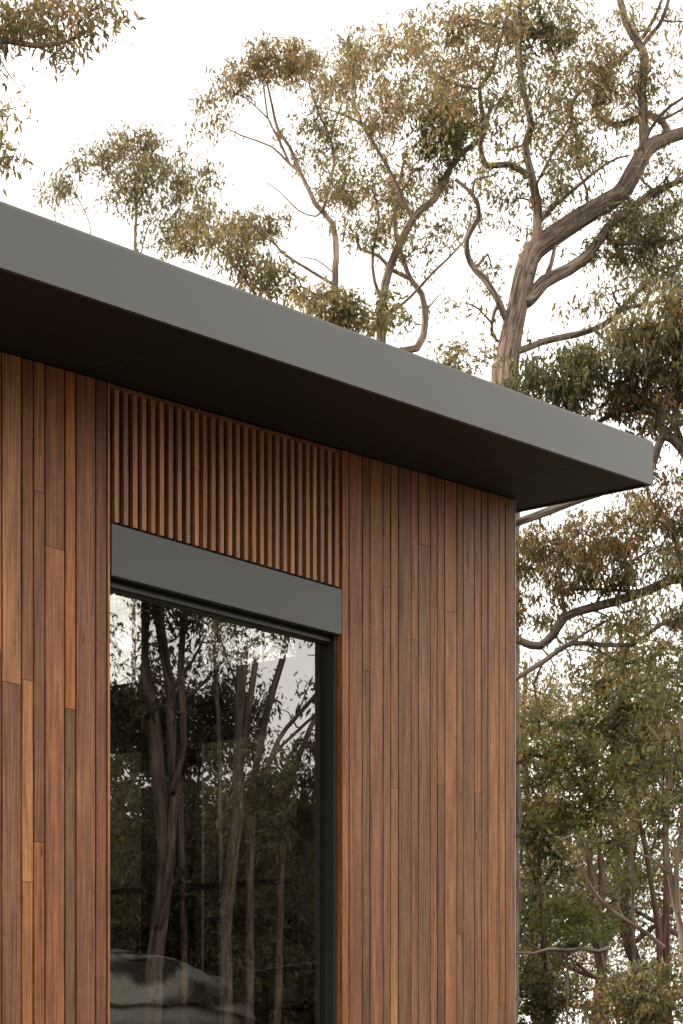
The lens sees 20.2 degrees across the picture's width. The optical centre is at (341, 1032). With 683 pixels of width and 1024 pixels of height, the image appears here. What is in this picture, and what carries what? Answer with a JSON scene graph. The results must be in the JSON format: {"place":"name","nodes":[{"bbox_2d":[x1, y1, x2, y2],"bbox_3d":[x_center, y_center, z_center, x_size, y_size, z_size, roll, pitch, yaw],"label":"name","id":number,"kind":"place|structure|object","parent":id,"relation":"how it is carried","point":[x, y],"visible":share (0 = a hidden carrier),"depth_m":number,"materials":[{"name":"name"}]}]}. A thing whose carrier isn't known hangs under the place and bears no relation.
{"place":"outdoors","nodes":[
{"label":"outdoors","id":0,"kind":"place"},
{"bbox_2d":[254,962,316,1023],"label":"chair","id":1,"kind":"object","parent":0,"point":[288,998],"visible":0.37,"depth_m":11.92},
{"bbox_2d":[0,0,682,1023],"label":"sky","id":2,"kind":"structure","parent":0,"point":[152,80],"materials":[{"name":"white"}]},
{"bbox_3d":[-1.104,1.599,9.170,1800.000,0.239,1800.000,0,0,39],"label":"ground","id":3,"kind":"structure","parent":0,"visible":0},
{"bbox_2d":[0,0,150,197],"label":"gum tree","id":4,"kind":"object","parent":3,"relation":"on","point":[10,16],"visible":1,"depth_m":17.33,"materials":[{"name":"green plant"}]},
{"bbox_2d":[26,114,234,680],"bbox_3d":[-4.004,-7.890,36.079,4.010,19.066,2.842,0,0,-3],"label":"gum sapling","id":5,"kind":"object","parent":3,"relation":"on","point":[156,163],"visible":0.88,"depth_m":36.18,"materials":[{"name":"green plant"}]},
{"bbox_2d":[110,638,248,685],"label":"woodland tree","id":6,"kind":"object","parent":3,"relation":"on","point":[207,667],"depth_m":32.81,"materials":[{"name":"green plant"}]},
{"bbox_2d":[110,599,290,783],"bbox_3d":[-2.453,-2.753,27.800,6.906,8.822,6.990,0,0,39],"label":"woodland tree","id":7,"kind":"object","parent":3,"relation":"on","point":[206,645],"visible":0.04,"depth_m":29.30,"materials":[{"name":"green plant"}]},
{"bbox_2d":[110,742,290,999],"bbox_3d":[-3.124,-1.625,26.244,6.260,6.569,5.511,0,0,8],"label":"woodland tree","id":8,"kind":"object","parent":3,"relation":"on","point":[119,761],"depth_m":25.15,"materials":[{"name":"green plant"}]},
{"bbox_2d":[110,734,295,925],"bbox_3d":[-1.215,-1.709,25.969,7.416,6.750,6.925,0,0,-22],"label":"woodland tree","id":9,"kind":"object","parent":3,"relation":"on","point":[228,776],"visible":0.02,"depth_m":24.01,"materials":[{"name":"green plant"}]},
{"bbox_2d":[110,733,296,1023],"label":"woodland tree","id":10,"kind":"object","parent":3,"relation":"on","point":[269,828],"visible":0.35,"depth_m":21.97,"materials":[{"name":"green plant"}]},
{"bbox_2d":[110,742,296,1023],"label":"woodland tree","id":11,"kind":"object","parent":3,"relation":"on","point":[119,830],"visible":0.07,"depth_m":22.87,"materials":[{"name":"green plant"}]},
{"bbox_2d":[110,608,296,915],"bbox_3d":[-1.422,-2.628,27.989,6.378,8.559,7.646,0,0,39],"label":"woodland tree","id":12,"kind":"object","parent":3,"relation":"on","point":[219,644],"visible":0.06,"depth_m":25.65,"materials":[{"name":"green plant"}]},
{"bbox_2d":[145,200,308,661],"bbox_3d":[-1.431,-4.970,27.043,2.132,13.217,1.860,0,0,39],"label":"gum sapling","id":13,"kind":"object","parent":3,"relation":"on","point":[270,275],"visible":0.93,"depth_m":26.82,"materials":[{"name":"green plant"}]},
{"bbox_2d":[172,11,401,302],"bbox_3d":[-0.795,-7.495,31.017,3.042,18.300,3.050,0,0,-32],"label":"gum tree","id":14,"kind":"object","parent":3,"relation":"on","point":[295,65],"visible":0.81,"depth_m":31.04,"materials":[{"name":"green plant"}]},
{"bbox_2d":[110,732,526,1022],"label":"woodland tree","id":15,"kind":"object","parent":3,"relation":"on","point":[280,897],"visible":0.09,"depth_m":22.59,"materials":[{"name":"green plant"}]},
{"bbox_2d":[0,201,652,1023],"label":"house","id":16,"kind":"structure","parent":3,"relation":"on","point":[182,453],"depth_m":10.32,"materials":[{"name":"brown wood"}]},
{"bbox_2d":[110,744,140,895],"bbox_3d":[-1.842,-0.940,14.089,1.198,2.257,0.060,0,0,39],"label":"side window","id":17,"kind":"structure","parent":16,"relation":"in","point":[135,747],"depth_m":13.83,"materials":[{"name":"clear glass"}]},
{"bbox_2d":[110,681,140,689],"bbox_3d":[-1.842,-2.877,14.089,1.198,0.811,0.060,0,0,39],"label":"side window","id":18,"kind":"structure","parent":16,"relation":"in","point":[138,683],"depth_m":13.82,"materials":[{"name":"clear glass"}]},
{"bbox_2d":[110,976,243,1023],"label":"bed","id":19,"kind":"object","parent":16,"relation":"on","point":[178,1014],"visible":0.17,"depth_m":10.78,"materials":[{"name":"fabric"}]},
{"bbox_2d":[110,949,256,1021],"bbox_3d":[-1.453,-0.281,10.870,0.996,0.433,1.822,0,0,39],"label":"throw blanket","id":20,"kind":"object","parent":19,"relation":"on","point":[136,978],"visible":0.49,"depth_m":10.79,"materials":[{"name":"grey fabric"}]},
{"bbox_2d":[110,578,335,1023],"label":"window frame","id":21,"kind":"structure","parent":16,"relation":"in","point":[327,642],"depth_m":10.57,"materials":[{"name":"black metal"}]},
{"bbox_2d":[191,723,297,1023],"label":"side window","id":22,"kind":"structure","parent":16,"relation":"in","point":[196,741],"depth_m":13.40,"materials":[{"name":"black glass"}]},
{"bbox_2d":[191,614,297,676],"bbox_3d":[-0.639,-2.877,13.127,1.018,0.811,0.060,0,0,39],"label":"side window","id":23,"kind":"structure","parent":16,"relation":"in","point":[196,671],"depth_m":13.40,"materials":[{"name":"clear glass"}]},
{"bbox_2d":[281,273,410,338],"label":"bushy tree","id":24,"kind":"object","parent":3,"relation":"on","point":[343,309],"visible":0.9,"depth_m":20.43,"materials":[{"name":"green plant"}]},
{"bbox_2d":[307,0,499,352],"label":"gum tree","id":25,"kind":"object","parent":3,"relation":"on","point":[398,200],"visible":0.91,"depth_m":27.60,"materials":[{"name":"green plant"}]},
{"bbox_2d":[426,330,513,375],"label":"bushy tree","id":26,"kind":"object","parent":3,"relation":"on","point":[453,357],"visible":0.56,"depth_m":22.72,"materials":[{"name":"green plant"}]},
{"bbox_2d":[398,0,682,1023],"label":"gum tree","id":27,"kind":"object","parent":3,"relation":"on","point":[632,220],"visible":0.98,"depth_m":24.39,"materials":[{"name":"green plant"}]},
{"bbox_2d":[518,832,582,1022],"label":"woodland tree","id":28,"kind":"object","parent":3,"relation":"on","point":[522,915],"visible":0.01,"depth_m":33.59,"materials":[{"name":"green plant"}]},
{"bbox_2d":[518,688,598,1023],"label":"gum tree","id":29,"kind":"object","parent":3,"relation":"on","point":[546,1000],"visible":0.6,"depth_m":25.82,"materials":[{"name":"green plant"}]},
{"bbox_2d":[516,877,625,1023],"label":"tree","id":30,"kind":"object","parent":3,"relation":"on","point":[576,916],"visible":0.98,"depth_m":22.11,"materials":[{"name":"green plant"}]},
{"bbox_2d":[490,274,682,526],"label":"gum tree","id":31,"kind":"object","parent":3,"relation":"on","point":[656,364],"visible":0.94,"depth_m":18.95,"materials":[{"name":"green plant"}]},
{"bbox_2d":[516,650,677,1023],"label":"broadleaf tree","id":32,"kind":"object","parent":3,"relation":"on","point":[618,718],"visible":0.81,"depth_m":22.67,"materials":[{"name":"green plant"}]},
{"bbox_2d":[516,463,682,723],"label":"gum tree","id":33,"kind":"object","parent":3,"relation":"on","point":[534,550],"visible":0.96,"depth_m":21.04,"materials":[{"name":"green plant"}]},
{"bbox_2d":[518,717,682,1023],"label":"woodland tree","id":34,"kind":"object","parent":3,"relation":"on","point":[641,957],"visible":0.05,"depth_m":41.70,"materials":[{"name":"green plant"}]},
{"bbox_2d":[519,477,682,960],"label":"woodland tree","id":35,"kind":"object","parent":3,"relation":"on","point":[655,868],"visible":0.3,"depth_m":32.19,"materials":[{"name":"green plant"}]},
{"bbox_2d":[519,618,682,1003],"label":"woodland tree","id":36,"kind":"object","parent":3,"relation":"on","point":[628,949],"visible":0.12,"depth_m":36.08,"materials":[{"name":"green plant"}]},
{"bbox_2d":[519,654,682,1023],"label":"woodland tree","id":37,"kind":"object","parent":3,"relation":"on","point":[606,878],"visible":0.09,"depth_m":36.67,"materials":[{"name":"green plant"}]},
{"bbox_2d":[519,660,682,1023],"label":"woodland tree","id":38,"kind":"object","parent":3,"relation":"on","point":[610,957],"visible":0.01,"depth_m":44.10,"materials":[{"name":"green plant"}]},
{"bbox_2d":[537,636,682,986],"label":"gum tree","id":39,"kind":"object","parent":3,"relation":"on","point":[662,811],"visible":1,"depth_m":20.13,"materials":[{"name":"green plant"}]},
{"bbox_2d":[516,946,609,954],"bbox_3d":[2.228,-0.853,20.396,1.295,0.157,0.055,0,0,-9],"label":"fallen branch","id":40,"kind":"object","parent":39,"relation":"attached to","point":[594,950],"visible":0.82,"depth_m":20.41,"materials":[{"name":"brown plant"}]},
{"bbox_2d":[578,864,664,948],"bbox_3d":[3.038,-1.383,21.314,1.214,0.901,0.301,0,0,-30],"label":"fallen branch","id":41,"kind":"object","parent":39,"relation":"attached to","point":[656,941],"visible":1,"depth_m":21.33,"materials":[{"name":"brown plant"}]},
{"bbox_2d":[563,946,682,1023],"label":"shrub","id":42,"kind":"object","parent":3,"relation":"on","point":[656,1007],"visible":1,"depth_m":17.92,"materials":[{"name":"green plant"}]},
{"bbox_2d":[586,717,676,1008],"bbox_3d":[4.284,-1.541,28.511,1.434,6.378,1.070,0,0,39],"label":"gum sapling","id":43,"kind":"object","parent":3,"relation":"on","point":[632,905],"visible":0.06,"depth_m":28.84,"materials":[{"name":"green plant"}]},
{"bbox_2d":[589,702,681,992],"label":"gum tree","id":44,"kind":"object","parent":3,"relation":"on","point":[658,928],"visible":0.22,"depth_m":23.89,"materials":[{"name":"green plant"}]},
{"bbox_2d":[611,700,682,1023],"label":"gum tree","id":45,"kind":"object","parent":3,"relation":"on","point":[665,923],"visible":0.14,"depth_m":26.82,"materials":[{"name":"green plant"}]}
]}

